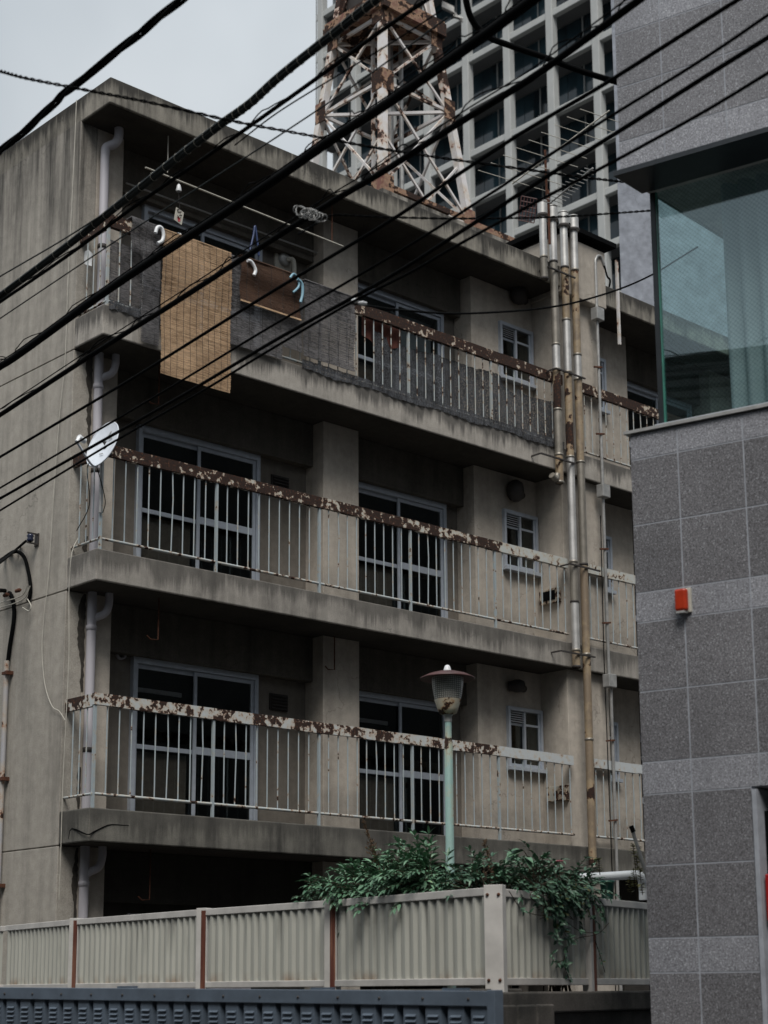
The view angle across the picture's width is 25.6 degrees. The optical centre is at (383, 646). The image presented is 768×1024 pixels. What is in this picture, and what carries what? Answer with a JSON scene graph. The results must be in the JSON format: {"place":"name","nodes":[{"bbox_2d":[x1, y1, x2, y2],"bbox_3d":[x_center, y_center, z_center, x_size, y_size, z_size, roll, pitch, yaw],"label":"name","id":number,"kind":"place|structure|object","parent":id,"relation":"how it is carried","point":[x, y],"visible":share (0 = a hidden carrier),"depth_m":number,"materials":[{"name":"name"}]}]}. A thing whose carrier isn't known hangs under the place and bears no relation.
{"place":"outdoors","nodes":[
{"label":"outdoors","id":0,"kind":"place"},
{"bbox_2d":[0,0,187,154],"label":"power cable","id":1,"kind":"object","parent":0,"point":[151,23],"visible":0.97,"depth_m":8.58,"materials":[{"name":"black rubber"}]},
{"bbox_2d":[0,0,332,169],"label":"sky","id":2,"kind":"structure","parent":0,"point":[209,57],"materials":[{"name":"white"}]},
{"bbox_2d":[0,0,383,299],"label":"cable bundle","id":3,"kind":"object","parent":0,"point":[328,37],"visible":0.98,"depth_m":9.15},
{"bbox_2d":[0,214,102,276],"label":"telephone wire","id":4,"kind":"object","parent":3,"relation":"attached to","point":[52,245],"visible":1,"depth_m":10.50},
{"bbox_2d":[0,0,429,303],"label":"power cable","id":5,"kind":"object","parent":3,"relation":"attached to","point":[346,55],"visible":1,"depth_m":9.10,"materials":[{"name":"black rubber"}]},
{"bbox_2d":[442,1,462,22],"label":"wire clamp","id":6,"kind":"object","parent":5,"relation":"attached to","point":[447,7],"visible":1,"depth_m":7.78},
{"bbox_2d":[234,9,442,145],"bbox_3d":[-0.276,-2.825,8.440,0.037,0.008,1.657,9,-15,-39],"label":"telephone wire","id":7,"kind":"object","parent":6,"relation":"attached to","point":[415,27],"visible":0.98,"depth_m":8.36,"materials":[{"name":"black rubber"}]},
{"bbox_2d":[0,17,447,318],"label":"telephone wire","id":8,"kind":"object","parent":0,"point":[401,51],"visible":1,"depth_m":9.22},
{"bbox_2d":[0,0,540,370],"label":"power cable","id":9,"kind":"object","parent":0,"point":[515,11],"visible":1,"depth_m":9.15,"materials":[{"name":"black rubber"}]},
{"bbox_2d":[0,69,623,182],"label":"service drop","id":10,"kind":"object","parent":9,"relation":"attached to","point":[247,123],"visible":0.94,"depth_m":8.74,"materials":[{"name":"black rubber"}]},
{"bbox_2d":[0,0,644,416],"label":"power cable","id":11,"kind":"object","parent":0,"point":[556,60],"visible":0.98,"depth_m":8.93,"materials":[{"name":"black rubber"}]},
{"bbox_2d":[0,0,740,457],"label":"power cable","id":12,"kind":"object","parent":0,"point":[580,98],"visible":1,"depth_m":8.70,"materials":[{"name":"black rubber"}]},
{"bbox_2d":[0,35,767,499],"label":"telephone wire","id":13,"kind":"object","parent":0,"point":[590,149],"visible":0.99,"depth_m":8.72,"materials":[{"name":"black rubber"}]},
{"bbox_2d":[0,71,767,510],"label":"telephone wire","id":14,"kind":"object","parent":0,"point":[724,99],"visible":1,"depth_m":8.69,"materials":[{"name":"black rubber"}]},
{"bbox_2d":[0,13,767,488],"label":"telephone wire","id":15,"kind":"object","parent":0,"point":[732,39],"visible":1,"depth_m":8.63,"materials":[{"name":"black rubber"}]},
{"bbox_2d":[310,0,515,242],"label":"lattice tower","id":16,"kind":"structure","parent":0,"point":[382,85],"depth_m":28.11,"materials":[{"name":"metal"}]},
{"bbox_2d":[316,0,620,291],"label":"office building","id":17,"kind":"structure","parent":0,"point":[544,26],"depth_m":103.62,"materials":[{"name":"concrete"}]},
{"bbox_2d":[337,133,370,172],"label":"window","id":18,"kind":"structure","parent":17,"relation":"in","point":[364,150],"depth_m":116.36,"materials":[{"name":"black glass"}]},
{"bbox_2d":[337,90,370,128],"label":"window","id":19,"kind":"structure","parent":17,"relation":"in","point":[367,96],"depth_m":117.34,"materials":[{"name":"black glass"}]},
{"bbox_2d":[337,59,370,86],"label":"window","id":20,"kind":"structure","parent":17,"relation":"in","point":[340,68],"depth_m":118.32,"materials":[{"name":"black glass"}]},
{"bbox_2d":[407,95,440,131],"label":"window","id":21,"kind":"structure","parent":17,"relation":"in","point":[413,119],"depth_m":111.72,"materials":[{"name":"black glass"}]},
{"bbox_2d":[407,139,444,182],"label":"window","id":22,"kind":"structure","parent":17,"relation":"in","point":[414,161],"depth_m":110.75,"materials":[{"name":"black glass"}]},
{"bbox_2d":[442,0,480,22],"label":"window","id":23,"kind":"structure","parent":17,"relation":"in","point":[452,2],"depth_m":110.38,"materials":[{"name":"black glass"}]},
{"bbox_2d":[444,118,483,163],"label":"window","id":24,"kind":"structure","parent":17,"relation":"in","point":[479,125],"depth_m":107.29,"materials":[{"name":"black glass"}]},
{"bbox_2d":[445,166,484,208],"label":"window","id":25,"kind":"structure","parent":17,"relation":"in","point":[479,176],"depth_m":106.66,"materials":[{"name":"black glass"}]},
{"bbox_2d":[450,72,482,110],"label":"window","id":26,"kind":"structure","parent":17,"relation":"in","point":[477,79],"depth_m":108.02,"materials":[{"name":"black glass"}]},
{"bbox_2d":[482,14,522,48],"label":"window","id":27,"kind":"structure","parent":17,"relation":"in","point":[518,23],"depth_m":106.66,"materials":[{"name":"black glass"}]},
{"bbox_2d":[483,52,523,95],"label":"window","id":28,"kind":"structure","parent":17,"relation":"in","point":[490,74],"depth_m":106.40,"materials":[{"name":"black glass"}]},
{"bbox_2d":[484,97,524,143],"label":"window","id":29,"kind":"structure","parent":17,"relation":"in","point":[490,121],"depth_m":105.75,"materials":[{"name":"black glass"}]},
{"bbox_2d":[484,145,525,191],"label":"window","id":30,"kind":"structure","parent":17,"relation":"in","point":[491,181],"depth_m":105.16,"materials":[{"name":"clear glass"}]},
{"bbox_2d":[485,194,527,233],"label":"window","id":31,"kind":"structure","parent":17,"relation":"in","point":[489,222],"depth_m":104.29,"materials":[{"name":"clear glass"}]},
{"bbox_2d":[523,0,564,25],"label":"window","id":32,"kind":"structure","parent":17,"relation":"in","point":[531,14],"depth_m":104.62,"materials":[{"name":"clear glass"}]},
{"bbox_2d":[523,26,566,72],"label":"window","id":33,"kind":"structure","parent":17,"relation":"in","point":[529,61],"depth_m":103.83,"materials":[{"name":"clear glass"}]},
{"bbox_2d":[525,75,567,122],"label":"window","id":34,"kind":"structure","parent":17,"relation":"in","point":[532,101],"depth_m":103.20,"materials":[{"name":"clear glass"}]},
{"bbox_2d":[526,124,569,168],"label":"window","id":35,"kind":"structure","parent":17,"relation":"in","point":[533,147],"depth_m":102.60,"materials":[{"name":"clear glass"}]},
{"bbox_2d":[527,175,571,222],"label":"window","id":36,"kind":"structure","parent":17,"relation":"in","point":[537,193],"depth_m":102.02,"materials":[{"name":"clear glass"}]},
{"bbox_2d":[566,1,611,47],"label":"window","id":37,"kind":"structure","parent":17,"relation":"in","point":[574,28],"depth_m":101.50,"materials":[{"name":"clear glass"}]},
{"bbox_2d":[568,51,612,101],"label":"window","id":38,"kind":"structure","parent":17,"relation":"in","point":[575,80],"depth_m":100.74,"materials":[{"name":"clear glass"}]},
{"bbox_2d":[569,102,614,151],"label":"window","id":39,"kind":"structure","parent":17,"relation":"in","point":[578,126],"depth_m":100.05,"materials":[{"name":"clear glass"}]},
{"bbox_2d":[571,152,616,202],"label":"window","id":40,"kind":"structure","parent":17,"relation":"in","point":[581,193],"depth_m":99.37,"materials":[{"name":"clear glass"}]},
{"bbox_2d":[579,204,618,239],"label":"window","id":41,"kind":"structure","parent":17,"relation":"in","point":[614,219],"depth_m":97.68,"materials":[{"name":"black glass"}]},
{"bbox_2d":[611,256,620,290],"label":"window","id":42,"kind":"structure","parent":17,"relation":"in","point":[618,258],"depth_m":96.81,"materials":[{"name":"glass"}]},
{"bbox_2d":[629,825,645,877],"bbox_3d":[1.650,1.331,10.897,0.153,0.353,0.034,6,-13,-30],"label":"leaning rod","id":43,"kind":"object","parent":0,"point":[632,828],"visible":0.8,"depth_m":10.89,"materials":[{"name":"black metal"}]},
{"bbox_2d":[611,0,727,336],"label":"grey building","id":44,"kind":"structure","parent":0,"point":[693,287],"depth_m":33.53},
{"bbox_2d":[613,0,767,1023],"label":"granite building","id":45,"kind":"structure","parent":0,"point":[700,502],"depth_m":9.16,"materials":[{"name":"stone"}]},
{"bbox_2d":[298,210,649,234],"bbox_3d":[0.535,-2.377,9.573,2.428,0.746,0.194,7,-13,-31],"label":"service drop","id":46,"kind":"object","parent":45,"relation":"attached to","point":[446,218],"visible":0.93,"depth_m":9.54,"materials":[{"name":"black rubber"}]},
{"bbox_2d":[293,205,327,222],"bbox_3d":[-0.388,-2.285,8.902,0.182,0.101,0.071,0,-11,-2],"label":"wire coil","id":47,"kind":"object","parent":46,"relation":"attached to","point":[310,215],"visible":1,"depth_m":8.89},
{"bbox_2d":[463,0,616,84],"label":"service drop","id":48,"kind":"object","parent":45,"relation":"attached to","point":[474,23],"visible":0.78,"depth_m":9.98,"materials":[{"name":"black rubber"}]},
{"bbox_2d":[675,588,691,613],"bbox_3d":[1.622,-0.248,9.149,0.080,0.141,0.054,-8,-14,32],"label":"alarm lamp","id":49,"kind":"object","parent":45,"relation":"attached to","point":[683,600],"visible":1,"depth_m":9.13,"materials":[{"name":"red plastic"}]},
{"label":"planting bed","id":50,"kind":"structure","parent":0,"visible":0},
{"bbox_2d":[292,826,481,988],"bbox_3d":[-0.013,1.935,11.646,0.959,1.350,1.925,10,-15,-42],"label":"nandina shrub","id":51,"kind":"object","parent":50,"relation":"on","point":[404,878],"visible":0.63,"depth_m":11.41,"materials":[{"name":"green plant"}]},
{"bbox_2d":[420,665,474,987],"bbox_3d":[0.466,1.936,11.756,0.394,3.680,0.394,10,-15,-42],"label":"garden lamp","id":52,"kind":"object","parent":50,"relation":"on","point":[447,682],"visible":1,"depth_m":11.98,"materials":[{"name":"metal"}]},
{"bbox_2d":[434,845,558,988],"bbox_3d":[0.728,1.848,10.812,0.816,1.176,0.802,2,-12,-9],"label":"nandina shrub","id":53,"kind":"object","parent":50,"relation":"on","point":[472,878],"visible":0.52,"depth_m":10.87,"materials":[{"name":"green plant"}]},
{"label":"ground","id":54,"kind":"structure","parent":0,"visible":0},
{"bbox_2d":[0,77,731,991],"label":"apartment building","id":55,"kind":"structure","parent":54,"relation":"on","point":[308,577],"depth_m":20.39,"materials":[{"name":"concrete"}]},
{"bbox_2d":[0,660,13,890],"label":"conduit pipe","id":56,"kind":"object","parent":55,"relation":"attached to","point":[6,673],"depth_m":18.31,"materials":[{"name":"metal"}]},
{"bbox_2d":[0,588,15,660],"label":"service cable","id":57,"kind":"object","parent":55,"relation":"attached to","point":[11,635],"visible":0.97,"depth_m":18.54,"materials":[{"name":"black rubber"}]},
{"bbox_2d":[0,540,32,601],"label":"service cable","id":58,"kind":"object","parent":55,"relation":"attached to","point":[10,553],"visible":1,"depth_m":18.44,"materials":[{"name":"black rubber"}]},
{"bbox_2d":[42,100,76,719],"bbox_3d":[-3.503,-2.676,18.399,0.008,7.101,0.512,10,-15,-42],"label":"thin wall wire","id":59,"kind":"object","parent":55,"relation":"attached to","point":[59,419],"visible":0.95,"depth_m":18.38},
{"bbox_2d":[59,539,77,897],"bbox_3d":[-3.281,0.686,17.596,0.042,3.881,0.208,-3,-12,13],"label":"thin wall wire","id":60,"kind":"object","parent":55,"relation":"attached to","point":[65,732],"visible":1,"depth_m":17.45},
{"bbox_2d":[75,422,118,530],"bbox_3d":[-2.988,-1.830,17.590,0.435,1.131,0.652,1,-12,-7],"label":"satellite dish","id":61,"kind":"object","parent":55,"relation":"attached to","point":[99,458],"visible":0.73,"depth_m":17.67,"materials":[{"name":"paint"}]},
{"bbox_2d":[78,127,122,917],"bbox_3d":[-3.033,-0.598,18.043,0.280,10.791,0.119,2,-12,-12],"label":"drainpipe","id":62,"kind":"object","parent":55,"relation":"attached to","point":[94,616],"visible":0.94,"depth_m":18.01,"materials":[{"name":"plastic"}]},
{"bbox_2d":[109,240,178,317],"bbox_3d":[-2.646,-4.024,18.589,0.942,0.721,0.044,10,-15,-42],"label":"netting","id":63,"kind":"object","parent":55,"relation":"attached to","point":[123,289],"visible":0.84,"depth_m":18.45,"materials":[{"name":"fabric"}]},
{"bbox_2d":[127,216,160,256],"bbox_3d":[-2.648,-4.480,18.594,0.407,0.416,0.136,10,-15,-42],"label":"balcony netting","id":64,"kind":"object","parent":55,"relation":"attached to","point":[140,243],"visible":0.9,"depth_m":18.54,"materials":[{"name":"fabric"}]},
{"bbox_2d":[140,256,160,345],"bbox_3d":[-2.557,-3.784,18.469,0.262,1.000,0.034,10,-15,-42],"label":"balcony netting","id":65,"kind":"object","parent":64,"relation":"hanging from","point":[147,275],"visible":0.84,"depth_m":18.46,"materials":[{"name":"fabric"}]},
{"bbox_2d":[109,299,181,327],"bbox_3d":[-2.561,-3.598,18.458,1.040,0.129,0.026,10,-15,-42],"label":"reed hem","id":66,"kind":"object","parent":55,"relation":"attached to","point":[126,308],"visible":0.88,"depth_m":18.26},
{"bbox_2d":[127,656,258,820],"bbox_3d":[-2.175,1.121,19.149,1.760,1.817,0.185,10,-15,-42],"label":"window","id":67,"kind":"structure","parent":55,"relation":"in","point":[137,663],"depth_m":18.94,"materials":[{"name":"metal"}]},
{"bbox_2d":[160,229,231,392],"bbox_3d":[-2.131,-3.741,18.917,0.971,1.703,0.151,10,-15,-42],"label":"bamboo blind","id":68,"kind":"object","parent":55,"relation":"hanging from","point":[168,346],"visible":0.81,"depth_m":18.87,"materials":[{"name":"wicker"}]},
{"bbox_2d":[133,424,260,580],"bbox_3d":[-2.171,-1.525,19.664,1.760,1.807,0.125,10,-15,-42],"label":"window","id":69,"kind":"structure","parent":55,"relation":"in","point":[148,432],"depth_m":19.52,"materials":[{"name":"metal"}]},
{"bbox_2d":[139,204,261,352],"bbox_3d":[-2.208,-4.169,20.223,1.760,1.812,0.185,10,-15,-42],"label":"window","id":70,"kind":"structure","parent":55,"relation":"in","point":[148,211],"depth_m":20.22,"materials":[{"name":"metal"}]},
{"bbox_2d":[126,182,317,253],"bbox_3d":[-1.891,-5.156,20.413,2.939,0.045,0.022,10,-15,-42],"label":"laundry pole","id":71,"kind":"object","parent":55,"relation":"attached to","point":[224,219],"visible":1,"depth_m":20.40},
{"bbox_2d":[145,136,343,246],"bbox_3d":[-1.597,-5.417,20.021,2.960,0.549,0.022,10,-15,-42],"label":"laundry pole","id":72,"kind":"object","parent":55,"relation":"hanging from","point":[205,191],"visible":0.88,"depth_m":20.00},
{"bbox_2d":[229,254,282,359],"bbox_3d":[-1.503,-3.916,19.561,0.805,1.092,0.129,10,-15,-42],"label":"balcony netting","id":73,"kind":"object","parent":55,"relation":"attached to","point":[240,330],"visible":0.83,"depth_m":19.45,"materials":[{"name":"fabric"}]},
{"bbox_2d":[238,255,300,320],"bbox_3d":[-1.359,-4.170,19.720,0.913,0.573,0.171,10,-15,-42],"label":"bamboo blind","id":74,"kind":"object","parent":55,"relation":"hanging from","point":[248,295],"visible":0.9,"depth_m":19.67,"materials":[{"name":"wood"}]},
{"bbox_2d":[274,253,295,273],"bbox_3d":[-1.224,-4.688,21.096,0.260,0.600,0.180,10,-15,-42],"label":"heater vent","id":75,"kind":"object","parent":55,"relation":"attached to","point":[283,261],"visible":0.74,"depth_m":21.10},
{"bbox_2d":[281,274,303,352],"bbox_3d":[-1.110,-3.935,19.941,0.335,0.928,0.122,10,-15,-42],"label":"mesh screen","id":76,"kind":"object","parent":55,"relation":"attached to","point":[293,342],"visible":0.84,"depth_m":19.87,"materials":[{"name":"fabric"}]},
{"bbox_2d":[302,279,355,371],"bbox_3d":[-0.686,-3.848,20.310,0.849,0.977,0.139,10,-15,-42],"label":"netting","id":77,"kind":"object","parent":55,"relation":"attached to","point":[342,319],"visible":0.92,"depth_m":20.27,"materials":[{"name":"fabric"}]},
{"bbox_2d":[362,317,400,348],"bbox_3d":[-0.030,-3.949,21.101,0.680,0.380,0.034,10,-15,-42],"label":"brown cloth","id":78,"kind":"object","parent":55,"relation":"hanging from","point":[378,328],"visible":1,"depth_m":21.09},
{"bbox_2d":[358,282,443,380],"bbox_3d":[0.163,-3.755,22.332,1.680,1.812,0.125,10,-15,-42],"label":"window","id":79,"kind":"structure","parent":55,"relation":"in","point":[381,296],"depth_m":22.44,"materials":[{"name":"metal"}]},
{"bbox_2d":[359,691,444,834],"bbox_3d":[0.176,1.539,21.279,1.680,1.817,0.185,10,-15,-42],"label":"window","id":80,"kind":"structure","parent":55,"relation":"in","point":[372,824],"depth_m":21.12,"materials":[{"name":"metal"}]},
{"bbox_2d":[359,482,447,617],"bbox_3d":[0.179,-1.107,21.794,1.680,1.807,0.125,10,-15,-42],"label":"window","id":81,"kind":"structure","parent":55,"relation":"in","point":[364,488],"depth_m":21.77,"materials":[{"name":"metal"}]},
{"bbox_2d":[302,359,564,448],"bbox_3d":[0.748,-3.024,21.461,4.670,0.139,0.030,10,-15,-42],"label":"netting hem","id":82,"kind":"object","parent":55,"relation":"hanging from","point":[333,374],"visible":0.99,"depth_m":21.23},
{"bbox_2d":[374,331,553,437],"bbox_3d":[1.125,-3.312,22.039,3.420,0.792,0.065,10,-15,-42],"label":"netting","id":83,"kind":"object","parent":55,"relation":"on","point":[438,378],"visible":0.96,"depth_m":21.90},
{"bbox_2d":[498,320,537,390],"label":"window","id":84,"kind":"structure","parent":55,"relation":"in","point":[508,344],"depth_m":23.56,"materials":[{"name":"metal"}]},
{"bbox_2d":[502,508,542,577],"bbox_3d":[1.788,-1.413,23.031,0.710,1.000,0.340,10,-15,-42],"label":"window","id":85,"kind":"structure","parent":55,"relation":"in","point":[512,529],"depth_m":23.03,"materials":[{"name":"metal"}]},
{"bbox_2d":[352,246,697,314],"bbox_3d":[1.081,-2.542,11.506,0.243,2.068,4.643,-9,-14,35],"label":"service drop","id":86,"kind":"object","parent":55,"relation":"attached to","point":[447,313],"visible":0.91,"depth_m":11.17,"materials":[{"name":"black rubber"}]},
{"bbox_2d":[506,706,547,773],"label":"window","id":87,"kind":"structure","parent":55,"relation":"in","point":[517,725],"depth_m":22.52,"materials":[{"name":"metal"}]},
{"bbox_2d":[518,196,536,222],"bbox_3d":[2.214,-6.732,26.000,0.301,0.420,0.092,0,-11,-2],"label":"panel antenna","id":88,"kind":"object","parent":55,"relation":"on","point":[525,211],"visible":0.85,"depth_m":26.00,"materials":[{"name":"metal"}]},
{"bbox_2d":[478,109,617,238],"bbox_3d":[2.409,-6.332,23.700,1.969,2.043,0.936,-5,-12,21],"label":"television antenna","id":89,"kind":"object","parent":55,"relation":"on","point":[545,169],"visible":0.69,"depth_m":23.76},
{"bbox_2d":[547,204,563,484],"bbox_3d":[2.348,-4.156,23.076,0.172,4.013,0.172,10,-15,-42],"label":"flue pipe","id":90,"kind":"object","parent":55,"relation":"attached to","point":[555,345],"visible":0.93,"depth_m":23.02,"materials":[{"name":"silver metal"}]},
{"bbox_2d":[539,266,575,278],"bbox_3d":[2.398,-5.152,23.358,0.563,0.020,0.182,10,-15,-42],"label":"pipe strap","id":91,"kind":"object","parent":55,"relation":"attached to","point":[559,271],"visible":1,"depth_m":23.28,"materials":[{"name":"metal"}]},
{"bbox_2d":[537,199,548,280],"bbox_3d":[2.192,-5.587,23.228,0.166,1.154,0.166,10,-15,-42],"label":"flue pipe","id":92,"kind":"object","parent":91,"relation":"attached to","point":[542,208],"visible":0.81,"depth_m":23.19,"materials":[{"name":"silver metal"}]},
{"bbox_2d":[543,167,593,244],"bbox_3d":[2.521,-5.901,22.672,0.302,0.789,0.874,10,-15,-42],"label":"television antenna","id":93,"kind":"object","parent":55,"relation":"attached to","point":[548,202],"visible":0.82,"depth_m":22.89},
{"bbox_2d":[557,210,580,668],"bbox_3d":[2.527,-2.896,22.981,0.172,6.492,0.172,10,-15,-42],"label":"flue pipe","id":94,"kind":"object","parent":55,"relation":"attached to","point":[563,225],"visible":0.98,"depth_m":22.92,"materials":[{"name":"silver metal"}]},
{"bbox_2d":[567,214,596,868],"bbox_3d":[2.690,-1.586,22.861,0.172,9.123,0.172,10,-15,-42],"label":"flue pipe","id":95,"kind":"object","parent":55,"relation":"attached to","point":[573,230],"visible":0.95,"depth_m":22.78,"materials":[{"name":"silver metal"}]},
{"bbox_2d":[600,358,610,415],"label":"window","id":96,"kind":"structure","parent":55,"relation":"in","point":[602,361],"depth_m":24.74,"materials":[{"name":"metal"}]},
{"bbox_2d":[591,254,622,990],"bbox_3d":[3.163,-0.069,23.103,0.137,11.294,0.546,-10,-15,39],"label":"electric conduit","id":97,"kind":"object","parent":55,"relation":"attached to","point":[603,494],"visible":1,"depth_m":23.13,"materials":[{"name":"grey metal"}]},
{"bbox_2d":[606,536,616,594],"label":"window","id":98,"kind":"structure","parent":55,"relation":"in","point":[608,539],"depth_m":24.20,"materials":[{"name":"metal"}]},
{"bbox_2d":[609,721,622,782],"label":"window","id":99,"kind":"structure","parent":55,"relation":"in","point":[616,733],"depth_m":23.66,"materials":[{"name":"metal"}]},
{"bbox_2d":[615,260,620,344],"bbox_3d":[3.374,-4.964,24.339,0.040,1.293,0.031,10,-15,-42],"label":"roof edge post","id":100,"kind":"object","parent":55,"relation":"attached to","point":[618,302],"visible":1,"depth_m":24.33,"materials":[{"name":"metal"}]},
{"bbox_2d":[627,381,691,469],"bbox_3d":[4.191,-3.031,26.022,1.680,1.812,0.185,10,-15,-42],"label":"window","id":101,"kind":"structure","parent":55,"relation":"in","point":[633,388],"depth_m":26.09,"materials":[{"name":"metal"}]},
{"bbox_2d":[371,989,651,1023],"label":"retaining wall","id":102,"kind":"structure","parent":54,"relation":"on","point":[583,1007],"depth_m":10.79,"materials":[{"name":"concrete"}]},
{"bbox_2d":[0,884,507,991],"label":"panel fence","id":103,"kind":"object","parent":102,"relation":"on","point":[457,938],"visible":0.84,"depth_m":12.10,"materials":[{"name":"metal"}]},
{"bbox_2d":[503,839,620,990],"bbox_3d":[1.178,1.918,11.349,0.635,1.248,1.316,-9,-14,35],"label":"glossy shrub","id":104,"kind":"object","parent":102,"relation":"on","point":[552,873],"visible":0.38,"depth_m":11.26,"materials":[{"name":"green plant"}]},
{"bbox_2d":[506,889,649,990],"bbox_3d":[1.397,2.050,11.489,0.074,0.698,2.627,-7,-13,31],"label":"panel fence","id":105,"kind":"object","parent":102,"relation":"on","point":[622,941],"visible":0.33,"depth_m":11.38,"materials":[{"name":"metal"}]},
{"bbox_2d":[500,848,562,885],"bbox_3d":[0.915,1.393,10.660,0.376,0.242,0.253,5,-13,-25],"label":"broadleaf plant","id":106,"kind":"object","parent":105,"relation":"on","point":[528,860],"visible":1,"depth_m":10.66,"materials":[{"name":"green plant"}]},
{"bbox_2d":[509,873,608,982],"bbox_3d":[1.154,1.832,11.000,0.127,0.708,1.540,-7,-13,31],"label":"climbing vine","id":107,"kind":"object","parent":105,"relation":"attached to","point":[555,902],"visible":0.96,"depth_m":11.02,"materials":[{"name":"green plant"}]},
{"bbox_2d":[579,871,646,899],"bbox_3d":[1.649,1.710,12.088,0.492,0.209,0.103,1,-12,-4],"label":"duct pipe","id":108,"kind":"object","parent":105,"relation":"on","point":[619,875],"visible":0.57,"depth_m":12.07,"materials":[{"name":"white plastic"}]},
{"bbox_2d":[595,843,645,899],"bbox_3d":[1.558,1.486,11.138,0.339,0.360,0.247,-2,-12,10],"label":"sprig plant","id":109,"kind":"object","parent":105,"relation":"on","point":[637,868],"visible":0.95,"depth_m":11.15,"materials":[{"name":"green plant"}]},
{"label":"road","id":110,"kind":"structure","parent":0,"visible":0},
{"bbox_2d":[0,986,502,1023],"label":"louvred fence","id":111,"kind":"object","parent":110,"relation":"on","point":[137,1005],"visible":1,"depth_m":9.46,"materials":[{"name":"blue metal"}]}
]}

